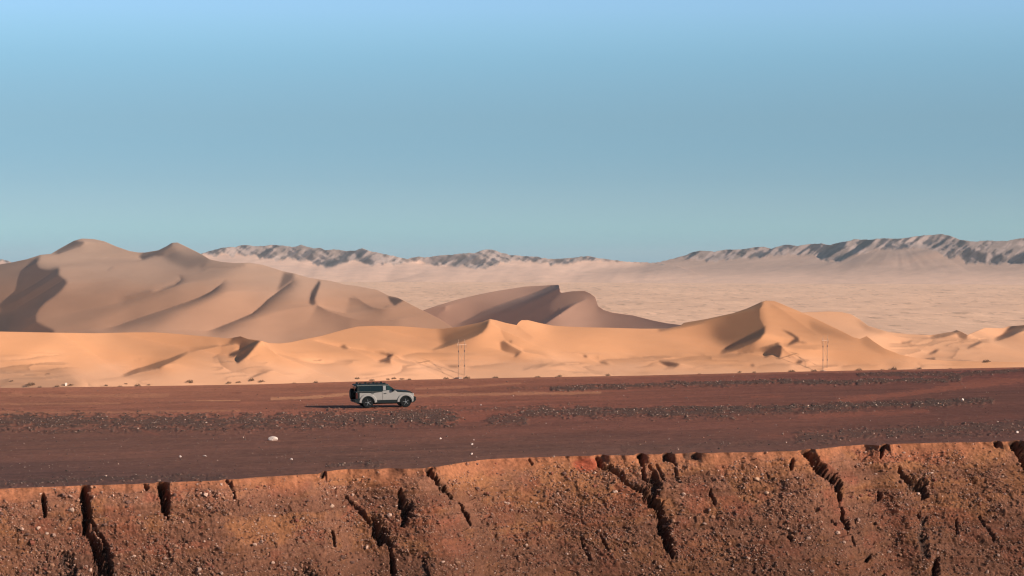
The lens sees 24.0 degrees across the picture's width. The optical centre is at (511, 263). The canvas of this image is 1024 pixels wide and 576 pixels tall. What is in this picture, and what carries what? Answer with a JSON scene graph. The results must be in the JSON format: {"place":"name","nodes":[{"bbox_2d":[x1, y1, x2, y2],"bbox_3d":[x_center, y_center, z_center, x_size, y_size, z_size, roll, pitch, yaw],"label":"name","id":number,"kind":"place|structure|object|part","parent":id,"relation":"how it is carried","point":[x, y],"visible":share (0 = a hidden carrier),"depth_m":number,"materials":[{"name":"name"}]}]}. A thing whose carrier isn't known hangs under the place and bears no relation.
{"place":"outdoors","nodes":[
{"label":"outdoors","id":0,"kind":"place"},
{"bbox_2d":[0,239,452,342],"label":"sand dunes","id":1,"kind":"structure","parent":0,"point":[87,286],"depth_m":1828.30,"materials":[{"name":"beige sand"}]},
{"bbox_2d":[0,245,706,282],"bbox_3d":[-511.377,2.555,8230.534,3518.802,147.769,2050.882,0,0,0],"label":"mountains","id":2,"kind":"structure","parent":0,"point":[365,265],"depth_m":8313.86,"materials":[{"name":"beige stone"}]},
{"bbox_2d":[0,440,1023,575],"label":"earth bank","id":3,"kind":"structure","parent":0,"point":[506,467],"depth_m":127.18,"materials":[{"name":"brown soil"}]},
{"bbox_2d":[0,442,1023,575],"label":"pebbles","id":4,"kind":"object","parent":3,"relation":"on","point":[389,515],"visible":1,"depth_m":126.76,"materials":[{"name":"stone"}]},
{"bbox_2d":[0,367,1023,488],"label":"gravel terrace","id":5,"kind":"structure","parent":0,"point":[453,394],"depth_m":159.46,"materials":[{"name":"brown gravel"}]},
{"bbox_2d":[268,436,277,440],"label":"pale stone","id":6,"kind":"object","parent":5,"relation":"on","point":[272,438],"visible":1,"depth_m":144.78,"materials":[{"name":"white stone"}]},
{"bbox_2d":[349,382,415,407],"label":"off road car","id":7,"kind":"object","parent":5,"relation":"on","point":[366,394],"visible":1,"depth_m":176.69,"materials":[{"name":"silver metal"}]},
{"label":"window","id":8,"kind":"part","parent":7,"relation":"part of","materials":[{"name":"black glass"}]},
{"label":"door","id":9,"kind":"part","parent":7,"relation":"part of","materials":[{"name":"silver metal"}]},
{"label":"window","id":10,"kind":"part","parent":7,"relation":"part of","materials":[{"name":"black glass"}]},
{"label":"door","id":11,"kind":"part","parent":7,"relation":"part of","materials":[{"name":"silver metal"}]},
{"bbox_2d":[0,300,1023,387],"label":"sand dunes","id":12,"kind":"structure","parent":0,"point":[767,336],"depth_m":1184.90,"materials":[{"name":"beige sand"}]},
{"bbox_2d":[455,339,465,378],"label":"power pylon","id":13,"kind":"object","parent":12,"relation":"on","point":[464,344],"visible":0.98,"depth_m":1165.45,"materials":[{"name":"metal"}]},
{"bbox_2d":[821,337,827,370],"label":"power pylon","id":14,"kind":"object","parent":12,"relation":"on","point":[824,355],"visible":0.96,"depth_m":1193.14,"materials":[{"name":"metal"}]},
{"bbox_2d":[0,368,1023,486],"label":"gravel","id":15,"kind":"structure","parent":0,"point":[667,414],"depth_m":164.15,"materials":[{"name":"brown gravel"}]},
{"bbox_2d":[0,0,1023,262],"label":"sky","id":16,"kind":"structure","parent":0,"point":[650,131],"materials":[{"name":"blue"}]},
{"bbox_2d":[423,285,679,328],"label":"sand dunes","id":17,"kind":"structure","parent":0,"point":[553,305],"depth_m":1968.43,"materials":[{"name":"beige sand"}]},
{"bbox_2d":[337,282,1023,334],"bbox_3d":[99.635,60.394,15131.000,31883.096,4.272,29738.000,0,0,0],"label":"ground","id":18,"kind":"structure","parent":0,"point":[928,309],"depth_m":4141.22,"materials":[{"name":"beige sand"}]},
{"bbox_2d":[622,234,1023,284],"bbox_3d":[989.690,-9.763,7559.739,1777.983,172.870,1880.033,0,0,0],"label":"mountains","id":19,"kind":"structure","parent":0,"point":[936,259],"depth_m":7622.40,"materials":[{"name":"beige stone"}]},
{"bbox_2d":[802,311,1023,361],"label":"sand dunes","id":20,"kind":"structure","parent":0,"point":[1005,344],"depth_m":1440.37,"materials":[{"name":"beige sand"}]}
]}

